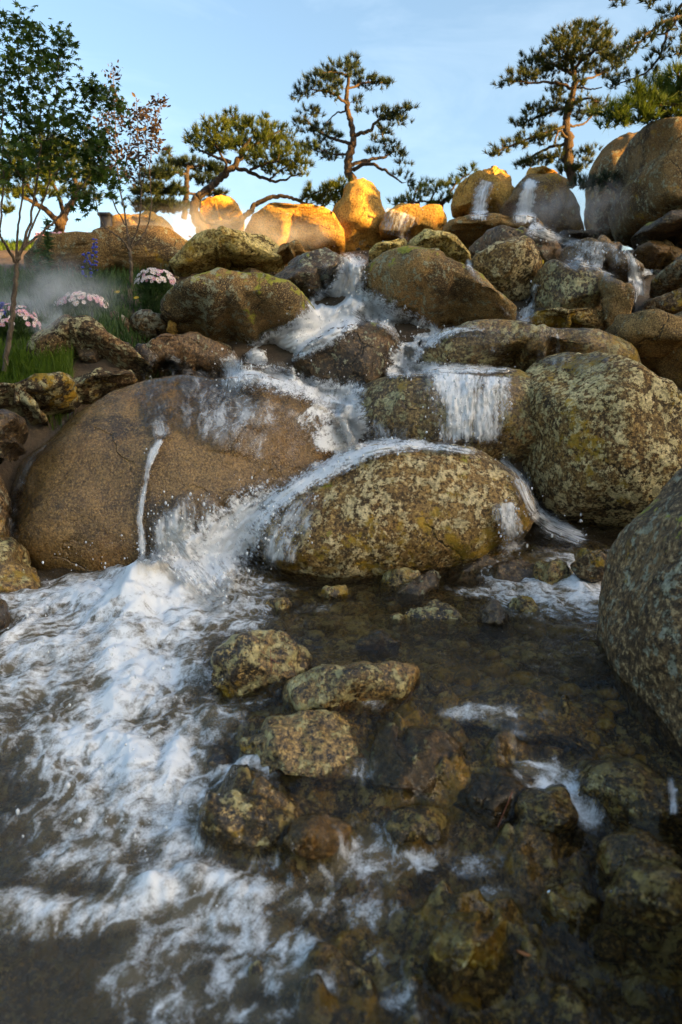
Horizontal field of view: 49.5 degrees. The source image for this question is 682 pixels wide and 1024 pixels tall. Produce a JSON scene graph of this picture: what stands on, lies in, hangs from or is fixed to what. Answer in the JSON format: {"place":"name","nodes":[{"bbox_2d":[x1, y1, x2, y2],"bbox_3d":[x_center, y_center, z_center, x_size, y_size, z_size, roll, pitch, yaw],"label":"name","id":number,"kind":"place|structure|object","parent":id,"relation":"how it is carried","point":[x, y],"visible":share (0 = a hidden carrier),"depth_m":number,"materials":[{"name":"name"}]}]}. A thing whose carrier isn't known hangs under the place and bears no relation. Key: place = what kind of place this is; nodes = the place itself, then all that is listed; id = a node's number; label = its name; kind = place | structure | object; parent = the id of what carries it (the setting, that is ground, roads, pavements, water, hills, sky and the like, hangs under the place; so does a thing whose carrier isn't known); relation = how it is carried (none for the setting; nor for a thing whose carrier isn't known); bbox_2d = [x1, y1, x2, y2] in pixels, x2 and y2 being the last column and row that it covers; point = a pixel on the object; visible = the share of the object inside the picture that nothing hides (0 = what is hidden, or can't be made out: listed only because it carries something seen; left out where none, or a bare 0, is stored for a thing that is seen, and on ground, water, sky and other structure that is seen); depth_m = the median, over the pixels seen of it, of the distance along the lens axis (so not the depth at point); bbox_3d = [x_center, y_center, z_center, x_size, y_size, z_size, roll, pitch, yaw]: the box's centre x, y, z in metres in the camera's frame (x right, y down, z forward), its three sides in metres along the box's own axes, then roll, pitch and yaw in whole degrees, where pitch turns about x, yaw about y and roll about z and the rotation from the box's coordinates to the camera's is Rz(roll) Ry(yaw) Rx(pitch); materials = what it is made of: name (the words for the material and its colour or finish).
{"place":"outdoors","nodes":[
{"label":"outdoors","id":0,"kind":"place"},
{"bbox_2d":[0,521,681,1023],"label":"water","id":1,"kind":"structure","parent":0,"point":[92,931],"depth_m":2.25,"materials":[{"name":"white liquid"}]},
{"bbox_2d":[142,482,278,617],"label":"waterfall","id":2,"kind":"structure","parent":1,"relation":"on","point":[210,548],"depth_m":4.26,"materials":[{"name":"white liquid"}]},
{"bbox_2d":[143,510,193,568],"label":"waterfall","id":3,"kind":"structure","parent":2,"relation":"on","point":[162,536],"depth_m":4.22,"materials":[{"name":"white liquid"}]},
{"bbox_2d":[4,176,639,906],"bbox_3d":[0.547,-1.485,5.485,3.187,3.942,7.993,3,9,22],"label":"spray","id":4,"kind":"object","parent":1,"relation":"on","point":[286,510],"visible":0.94,"depth_m":4.20,"materials":[{"name":"white"}]},
{"bbox_2d":[532,559,573,591],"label":"stone","id":5,"kind":"object","parent":1,"relation":"in","point":[553,572],"visible":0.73,"depth_m":4.00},
{"bbox_2d":[570,548,606,585],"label":"stone","id":6,"kind":"object","parent":1,"relation":"on","point":[587,564],"visible":0.8,"depth_m":3.90,"materials":[{"name":"brown stone"}]},
{"bbox_2d":[605,858,681,932],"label":"stone","id":7,"kind":"object","parent":1,"relation":"in","point":[651,896],"visible":0.94,"depth_m":1.71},
{"bbox_2d":[0,247,681,546],"bbox_3d":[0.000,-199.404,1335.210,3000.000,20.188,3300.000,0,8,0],"label":"ground","id":8,"kind":"structure","parent":0,"point":[39,434],"depth_m":5.24,"materials":[{"name":"stone"}]},
{"bbox_2d":[0,475,11,536],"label":"boulder","id":9,"kind":"object","parent":8,"relation":"on","point":[5,502],"visible":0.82,"depth_m":4.28,"materials":[{"name":"brown stone"}]},
{"bbox_2d":[0,409,28,463],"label":"boulder","id":10,"kind":"object","parent":9,"relation":"on","point":[14,430],"visible":1,"depth_m":4.28,"materials":[{"name":"stone"}]},
{"bbox_2d":[0,303,40,341],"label":"daisy plant","id":11,"kind":"object","parent":8,"relation":"on","point":[19,325],"visible":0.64,"depth_m":5.39,"materials":[{"name":"pink plant"}]},
{"bbox_2d":[0,331,79,430],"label":"grass","id":12,"kind":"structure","parent":8,"relation":"on","point":[25,362],"depth_m":4.97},
{"bbox_2d":[0,372,82,425],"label":"boulder","id":13,"kind":"object","parent":8,"relation":"on","point":[35,398],"visible":0.99,"depth_m":4.60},
{"bbox_2d":[38,216,56,306],"bbox_3d":[-2.404,-2.039,6.069,0.178,0.748,0.170,0,8,0],"label":"leafy stalk","id":14,"kind":"object","parent":8,"relation":"on","point":[47,254],"visible":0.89,"depth_m":6.06,"materials":[{"name":"green plant"}]},
{"bbox_2d":[0,128,108,232],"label":"pine tree","id":15,"kind":"object","parent":8,"relation":"on","point":[61,221],"visible":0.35,"depth_m":10.52,"materials":[{"name":"green plant"}]},
{"bbox_2d":[0,0,137,371],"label":"maple tree","id":16,"kind":"object","parent":8,"relation":"on","point":[98,93],"visible":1,"depth_m":4.75,"materials":[{"name":"green plant"}]},
{"bbox_2d":[54,291,108,315],"bbox_3d":[-2.071,-1.649,5.929,0.463,0.237,0.392,0,8,0],"label":"daisy plant","id":17,"kind":"object","parent":8,"relation":"on","point":[81,299],"visible":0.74,"depth_m":5.84,"materials":[{"name":"pink plant"}]},
{"bbox_2d":[0,262,173,378],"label":"grass","id":18,"kind":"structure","parent":8,"relation":"on","point":[40,308],"depth_m":6.27,"materials":[{"name":"green plant"}]},
{"bbox_2d":[26,314,152,382],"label":"boulder","id":19,"kind":"object","parent":8,"relation":"on","point":[81,331],"visible":0.5,"depth_m":5.06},
{"bbox_2d":[23,225,187,275],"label":"boulder","id":20,"kind":"object","parent":8,"relation":"on","point":[158,246],"visible":0.45,"depth_m":7.22,"materials":[{"name":"stone"}]},
{"bbox_2d":[73,367,137,403],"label":"boulder","id":21,"kind":"object","parent":8,"relation":"on","point":[96,384],"visible":0.82,"depth_m":4.84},
{"bbox_2d":[81,59,170,287],"bbox_3d":[-1.863,-3.067,6.644,0.886,2.068,0.632,4,9,25],"label":"maple sapling","id":22,"kind":"object","parent":8,"relation":"on","point":[140,115],"visible":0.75,"depth_m":6.66,"materials":[{"name":"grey plant"}]},
{"bbox_2d":[112,211,173,230],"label":"boulder","id":23,"kind":"object","parent":8,"relation":"on","point":[133,219],"visible":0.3,"depth_m":10.73,"materials":[{"name":"stone"}]},
{"bbox_2d":[130,309,167,341],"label":"rock","id":24,"kind":"object","parent":8,"relation":"on","point":[147,322],"visible":0.77,"depth_m":5.89,"materials":[{"name":"grey stone"}]},
{"bbox_2d":[133,267,175,313],"bbox_3d":[-1.565,-1.796,6.254,0.402,0.524,0.331,0,8,0],"label":"daisy plant","id":25,"kind":"object","parent":8,"relation":"on","point":[153,286],"visible":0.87,"depth_m":6.18,"materials":[{"name":"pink plant"}]},
{"bbox_2d":[121,143,231,219],"bbox_3d":[-3.017,-6.230,13.812,1.330,1.547,2.213,8,11,43],"label":"pine tree","id":26,"kind":"object","parent":8,"relation":"on","point":[167,170],"visible":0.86,"depth_m":13.59,"materials":[{"name":"green plant"}]},
{"bbox_2d":[10,374,351,586],"bbox_3d":[-1.052,-0.080,4.982,2.305,1.666,1.572,0,8,0],"label":"boulder","id":27,"kind":"object","parent":8,"relation":"on","point":[83,476],"visible":0.51,"depth_m":4.36,"materials":[{"name":"brown stone"}]},
{"bbox_2d":[218,355,367,414],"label":"waterfall","id":28,"kind":"structure","parent":27,"relation":"on","point":[285,384],"depth_m":5.16,"materials":[{"name":"white liquid"}]},
{"bbox_2d":[298,395,357,453],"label":"waterfall","id":29,"kind":"structure","parent":27,"relation":"on","point":[334,436],"depth_m":4.78,"materials":[{"name":"white liquid"}]},
{"bbox_2d":[326,393,374,449],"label":"waterfall","id":30,"kind":"structure","parent":27,"relation":"on","point":[354,412],"depth_m":4.99,"materials":[{"name":"white liquid"}]},
{"bbox_2d":[146,331,237,378],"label":"boulder","id":31,"kind":"object","parent":8,"relation":"on","point":[190,351],"visible":0.62,"depth_m":5.54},
{"bbox_2d":[195,195,244,232],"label":"boulder","id":32,"kind":"object","parent":8,"relation":"on","point":[220,207],"visible":0.48,"depth_m":9.85,"materials":[{"name":"stone"}]},
{"bbox_2d":[169,226,284,276],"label":"boulder","id":33,"kind":"object","parent":8,"relation":"on","point":[207,250],"visible":0.62,"depth_m":7.00,"materials":[{"name":"brown stone"}]},
{"bbox_2d":[160,267,314,343],"bbox_3d":[-0.833,-1.602,6.129,1.295,0.657,1.247,0,8,0],"label":"boulder","id":34,"kind":"object","parent":8,"relation":"on","point":[223,305],"visible":0.74,"depth_m":5.66,"materials":[{"name":"stone"}]},
{"bbox_2d":[181,103,352,231],"bbox_3d":[-0.916,-4.210,8.914,2.199,1.649,1.273,0,8,0],"label":"pine tree","id":35,"kind":"object","parent":8,"relation":"on","point":[257,147],"visible":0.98,"depth_m":8.79,"materials":[{"name":"green plant"}]},
{"bbox_2d":[244,202,346,253],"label":"boulder","id":36,"kind":"object","parent":8,"relation":"on","point":[310,227],"visible":0.61,"depth_m":8.35,"materials":[{"name":"stone"}]},
{"bbox_2d":[274,247,348,300],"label":"boulder","id":37,"kind":"object","parent":8,"relation":"on","point":[313,271],"visible":0.59,"depth_m":6.49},
{"bbox_2d":[294,322,401,392],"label":"boulder","id":38,"kind":"object","parent":8,"relation":"on","point":[361,353],"visible":0.57,"depth_m":5.29,"materials":[{"name":"stone"}]},
{"bbox_2d":[349,285,411,340],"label":"waterfall","id":39,"kind":"structure","parent":38,"relation":"on","point":[371,310],"depth_m":6.32,"materials":[{"name":"white liquid"}]},
{"bbox_2d":[287,49,420,188],"bbox_3d":[0.156,-4.860,9.312,1.700,1.783,1.397,0,8,0],"label":"pine tree","id":40,"kind":"object","parent":8,"relation":"on","point":[333,75],"visible":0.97,"depth_m":9.23,"materials":[{"name":"green plant"}]},
{"bbox_2d":[332,178,385,252],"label":"boulder","id":41,"kind":"object","parent":8,"relation":"on","point":[358,210],"visible":0.66,"depth_m":8.46,"materials":[{"name":"stone"}]},
{"bbox_2d":[77,241,666,544],"bbox_3d":[1.207,-1.403,6.909,7.138,3.207,5.218,0,8,0],"label":"rubble","id":42,"kind":"object","parent":8,"relation":"on","point":[89,355],"visible":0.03,"depth_m":5.16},
{"bbox_2d":[213,250,369,389],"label":"waterfall","id":43,"kind":"structure","parent":42,"relation":"on","point":[289,342],"depth_m":6.01,"materials":[{"name":"white liquid"}]},
{"bbox_2d":[500,173,584,233],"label":"boulder","id":44,"kind":"object","parent":42,"relation":"on","point":[556,205],"visible":0.64,"depth_m":8.51,"materials":[{"name":"stone"}]},
{"bbox_2d":[649,253,681,298],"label":"boulder","id":45,"kind":"object","parent":42,"relation":"on","point":[668,279],"visible":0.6,"depth_m":6.11,"materials":[{"name":"brown stone"}]},
{"bbox_2d":[246,439,534,587],"bbox_3d":[0.282,0.031,4.558,1.747,0.960,1.090,0,8,0],"label":"boulder","id":46,"kind":"object","parent":8,"relation":"on","point":[373,518],"visible":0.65,"depth_m":4.11,"materials":[{"name":"stone"}]},
{"bbox_2d":[253,436,487,526],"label":"waterfall","id":47,"kind":"structure","parent":46,"relation":"on","point":[300,484],"depth_m":4.24,"materials":[{"name":"white liquid"}]},
{"bbox_2d":[497,453,590,548],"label":"waterfall","id":48,"kind":"structure","parent":46,"relation":"on","point":[567,529],"depth_m":4.57,"materials":[{"name":"white liquid"}]},
{"bbox_2d":[379,203,446,241],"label":"boulder","id":49,"kind":"object","parent":8,"relation":"on","point":[431,216],"visible":0.6,"depth_m":8.35,"materials":[{"name":"stone"}]},
{"bbox_2d":[386,306,440,347],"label":"waterfall","id":50,"kind":"structure","parent":8,"relation":"on","point":[419,324],"depth_m":6.14,"materials":[{"name":"white liquid"}]},
{"bbox_2d":[385,160,480,207],"bbox_3d":[1.213,-4.170,9.407,1.358,0.742,0.718,-7,11,-41],"label":"pine tree","id":51,"kind":"object","parent":8,"relation":"on","point":[408,195],"visible":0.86,"depth_m":9.37,"materials":[{"name":"green plant"}]},
{"bbox_2d":[360,246,516,327],"bbox_3d":[0.817,-1.824,6.404,1.315,0.793,1.268,0,8,0],"label":"boulder","id":52,"kind":"object","parent":8,"relation":"on","point":[437,287],"visible":0.74,"depth_m":5.95,"materials":[{"name":"stone"}]},
{"bbox_2d":[407,229,470,265],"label":"boulder","id":53,"kind":"object","parent":8,"relation":"on","point":[450,245],"visible":0.49,"depth_m":6.97,"materials":[{"name":"brown stone"}]},
{"bbox_2d":[353,367,536,465],"bbox_3d":[0.812,-0.583,5.251,1.529,0.850,1.127,0,8,0],"label":"boulder","id":54,"kind":"object","parent":8,"relation":"on","point":[395,410],"visible":0.31,"depth_m":4.74,"materials":[{"name":"stone"}]},
{"bbox_2d":[386,334,427,377],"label":"waterfall","id":55,"kind":"structure","parent":54,"relation":"on","point":[400,361],"depth_m":5.58,"materials":[{"name":"white liquid"}]},
{"bbox_2d":[383,360,522,377],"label":"waterfall","id":56,"kind":"structure","parent":54,"relation":"on","point":[427,368],"depth_m":5.26,"materials":[{"name":"white liquid"}]},
{"bbox_2d":[419,372,516,450],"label":"waterfall","id":57,"kind":"structure","parent":54,"relation":"on","point":[463,397],"depth_m":4.67,"materials":[{"name":"white liquid"}]},
{"bbox_2d":[451,170,513,217],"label":"boulder","id":58,"kind":"object","parent":8,"relation":"on","point":[500,187],"visible":0.61,"depth_m":8.79,"materials":[{"name":"stone"}]},
{"bbox_2d":[443,213,543,248],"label":"boulder","id":59,"kind":"object","parent":8,"relation":"on","point":[467,231],"visible":0.35,"depth_m":7.62,"materials":[{"name":"stone"}]},
{"bbox_2d":[470,235,542,300],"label":"boulder","id":60,"kind":"object","parent":8,"relation":"on","point":[510,268],"visible":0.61,"depth_m":6.48,"materials":[{"name":"stone"}]},
{"bbox_2d":[468,225,562,266],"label":"boulder","id":61,"kind":"object","parent":8,"relation":"on","point":[548,250],"visible":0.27,"depth_m":7.05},
{"bbox_2d":[511,178,539,224],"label":"waterfall","id":62,"kind":"structure","parent":61,"relation":"on","point":[528,200],"depth_m":8.37,"materials":[{"name":"white liquid"}]},
{"bbox_2d":[415,319,641,371],"bbox_3d":[1.397,-1.112,5.744,1.753,0.668,1.059,0,8,0],"label":"boulder","id":63,"kind":"object","parent":8,"relation":"on","point":[521,344],"visible":0.46,"depth_m":5.24,"materials":[{"name":"stone"}]},
{"bbox_2d":[482,15,628,187],"bbox_3d":[2.833,-5.425,9.692,2.111,2.193,1.286,0,8,0],"label":"pine tree","id":64,"kind":"object","parent":8,"relation":"on","point":[543,64],"visible":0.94,"depth_m":9.68,"materials":[{"name":"green plant"}]},
{"bbox_2d":[522,308,604,330],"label":"boulder","id":65,"kind":"object","parent":8,"relation":"on","point":[573,318],"visible":0.48,"depth_m":5.96,"materials":[{"name":"stone"}]},
{"bbox_2d":[598,274,634,329],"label":"rock","id":66,"kind":"object","parent":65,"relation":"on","point":[617,295],"visible":0.82,"depth_m":5.86,"materials":[{"name":"stone"}]},
{"bbox_2d":[530,259,603,311],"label":"boulder","id":67,"kind":"object","parent":8,"relation":"on","point":[563,285],"visible":0.51,"depth_m":6.15,"materials":[{"name":"stone"}]},
{"bbox_2d":[566,168,619,192],"bbox_3d":[2.877,-3.797,8.410,0.812,0.359,0.402,-6,10,-36],"label":"pine shrub","id":68,"kind":"object","parent":8,"relation":"on","point":[586,182],"visible":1,"depth_m":8.39,"materials":[{"name":"green plant"}]},
{"bbox_2d":[558,235,644,284],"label":"boulder","id":69,"kind":"object","parent":8,"relation":"on","point":[609,262],"visible":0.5,"depth_m":6.85,"materials":[{"name":"grey stone"}]},
{"bbox_2d":[522,351,681,527],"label":"boulder","id":70,"kind":"object","parent":8,"relation":"on","point":[606,450],"visible":0.72,"depth_m":4.41,"materials":[{"name":"stone"}]},
{"bbox_2d":[584,132,636,241],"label":"boulder","id":71,"kind":"object","parent":8,"relation":"on","point":[598,204],"visible":0.37,"depth_m":9.09,"materials":[{"name":"stone"}]},
{"bbox_2d":[584,57,681,132],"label":"pine tree","id":72,"kind":"object","parent":8,"relation":"on","point":[663,90],"visible":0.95,"depth_m":7.35,"materials":[{"name":"green plant"}]},
{"bbox_2d":[596,468,681,764],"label":"boulder","id":73,"kind":"object","parent":8,"relation":"on","point":[639,632],"visible":0.73,"depth_m":2.64,"materials":[{"name":"grey stone"}]},
{"bbox_2d":[603,0,681,92],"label":"pine tree","id":74,"kind":"object","parent":8,"relation":"on","point":[669,23],"visible":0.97,"depth_m":7.61,"materials":[{"name":"green plant"}]},
{"bbox_2d":[605,309,681,387],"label":"boulder","id":75,"kind":"object","parent":8,"relation":"on","point":[653,337],"visible":0.56,"depth_m":5.37,"materials":[{"name":"stone"}]},
{"bbox_2d":[608,117,681,250],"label":"boulder","id":76,"kind":"object","parent":8,"relation":"on","point":[648,166],"visible":0.71,"depth_m":7.71,"materials":[{"name":"stone"}]},
{"bbox_2d":[631,210,681,249],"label":"boulder","id":77,"kind":"object","parent":8,"relation":"on","point":[668,225],"visible":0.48,"depth_m":7.28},
{"bbox_2d":[631,239,681,269],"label":"boulder","id":78,"kind":"object","parent":8,"relation":"on","point":[654,254],"visible":0.54,"depth_m":7.32,"materials":[{"name":"brown stone"}]},
{"bbox_2d":[642,288,681,314],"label":"boulder","id":79,"kind":"object","parent":8,"relation":"on","point":[670,302],"visible":0.3,"depth_m":5.92,"materials":[{"name":"brown stone"}]},
{"bbox_2d":[0,0,681,249],"label":"sky","id":80,"kind":"structure","parent":0,"point":[207,56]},
{"bbox_2d":[126,541,681,1023],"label":"streambed","id":81,"kind":"structure","parent":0,"point":[370,987],"depth_m":2.11,"materials":[{"name":"stone"}]},
{"bbox_2d":[0,537,39,592],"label":"boulder","id":82,"kind":"object","parent":81,"relation":"on","point":[15,560],"visible":0.65,"depth_m":3.98,"materials":[{"name":"stone"}]},
{"bbox_2d":[169,671,209,695],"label":"stone","id":83,"kind":"object","parent":81,"relation":"on","point":[194,679],"visible":0.45,"depth_m":3.06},
{"bbox_2d":[188,745,249,783],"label":"rock","id":84,"kind":"object","parent":81,"relation":"on","point":[214,759],"visible":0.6,"depth_m":2.48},
{"bbox_2d":[199,789,293,851],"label":"stone","id":85,"kind":"object","parent":81,"relation":"on","point":[233,815],"visible":0.98,"depth_m":2.11,"materials":[{"name":"stone"}]},
{"bbox_2d":[211,629,310,707],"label":"stone","id":86,"kind":"object","parent":81,"relation":"on","point":[242,664],"visible":0.95,"depth_m":2.83,"materials":[{"name":"stone"}]},
{"bbox_2d":[237,709,374,790],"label":"stone","id":87,"kind":"object","parent":81,"relation":"on","point":[322,750],"visible":0.8,"depth_m":2.39,"materials":[{"name":"stone"}]},
{"bbox_2d":[283,814,352,860],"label":"stone","id":88,"kind":"object","parent":81,"relation":"on","point":[316,838],"visible":0.98,"depth_m":2.05,"materials":[{"name":"brown stone"}]},
{"bbox_2d":[282,660,420,717],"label":"stone","id":89,"kind":"object","parent":81,"relation":"on","point":[373,690],"visible":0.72,"depth_m":2.60,"materials":[{"name":"stone"}]},
{"bbox_2d":[355,629,400,661],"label":"stone","id":90,"kind":"object","parent":81,"relation":"on","point":[377,641],"visible":0.96,"depth_m":3.13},
{"bbox_2d":[134,584,664,1023],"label":"gravel","id":91,"kind":"structure","parent":81,"relation":"on","point":[639,986],"depth_m":2.69,"materials":[{"name":"stone"}]},
{"bbox_2d":[477,600,514,640],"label":"stone","id":92,"kind":"object","parent":91,"relation":"on","point":[494,613],"visible":0.95,"depth_m":3.45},
{"bbox_2d":[504,595,538,623],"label":"stone","id":93,"kind":"object","parent":91,"relation":"on","point":[527,605],"visible":0.86,"depth_m":3.62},
{"bbox_2d":[596,828,681,878],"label":"stone","id":94,"kind":"object","parent":91,"relation":"on","point":[617,849],"visible":0.63,"depth_m":1.99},
{"bbox_2d":[378,567,420,594],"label":"stone","id":95,"kind":"object","parent":81,"relation":"on","point":[397,577],"visible":0.7,"depth_m":4.04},
{"bbox_2d":[368,721,462,796],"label":"stone","id":96,"kind":"object","parent":81,"relation":"on","point":[411,760],"visible":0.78,"depth_m":2.32,"materials":[{"name":"stone"}]},
{"bbox_2d":[385,805,446,844],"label":"stone","id":97,"kind":"object","parent":81,"relation":"on","point":[404,824],"visible":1,"depth_m":2.13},
{"bbox_2d":[394,569,440,607],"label":"stone","id":98,"kind":"object","parent":81,"relation":"on","point":[426,583],"visible":0.92,"depth_m":3.92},
{"bbox_2d":[400,599,468,643],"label":"stone","id":99,"kind":"object","parent":81,"relation":"on","point":[436,611],"visible":0.73,"depth_m":3.51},
{"bbox_2d":[430,911,507,970],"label":"stone","id":100,"kind":"object","parent":81,"relation":"on","point":[457,944],"visible":0.99,"depth_m":1.68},
{"bbox_2d":[443,554,497,587],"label":"stone","id":101,"kind":"object","parent":81,"relation":"on","point":[476,570],"visible":0.77,"depth_m":4.21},
{"bbox_2d":[452,765,548,829],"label":"stone","id":102,"kind":"object","parent":81,"relation":"on","point":[485,805],"visible":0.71,"depth_m":2.23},
{"bbox_2d":[481,559,534,594],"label":"stone","id":103,"kind":"object","parent":81,"relation":"on","point":[516,570],"visible":0.85,"depth_m":4.11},
{"bbox_2d":[445,684,627,757],"bbox_3d":[0.704,0.755,2.638,0.716,0.243,0.391,1,8,7],"label":"stone","id":104,"kind":"object","parent":81,"relation":"on","point":[528,724],"visible":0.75,"depth_m":2.57,"materials":[{"name":"stone"}]},
{"bbox_2d":[514,786,578,832],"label":"stone","id":105,"kind":"object","parent":81,"relation":"on","point":[555,810],"visible":0.91,"depth_m":2.14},
{"bbox_2d":[536,881,597,923],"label":"stone","id":106,"kind":"object","parent":81,"relation":"on","point":[574,902],"visible":0.98,"depth_m":1.90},
{"bbox_2d":[537,653,613,686],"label":"stone","id":107,"kind":"object","parent":81,"relation":"on","point":[587,674],"visible":0.69,"depth_m":2.94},
{"bbox_2d":[573,754,681,843],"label":"stone","id":108,"kind":"object","parent":81,"relation":"on","point":[616,794],"visible":0.87,"depth_m":2.17,"materials":[{"name":"stone"}]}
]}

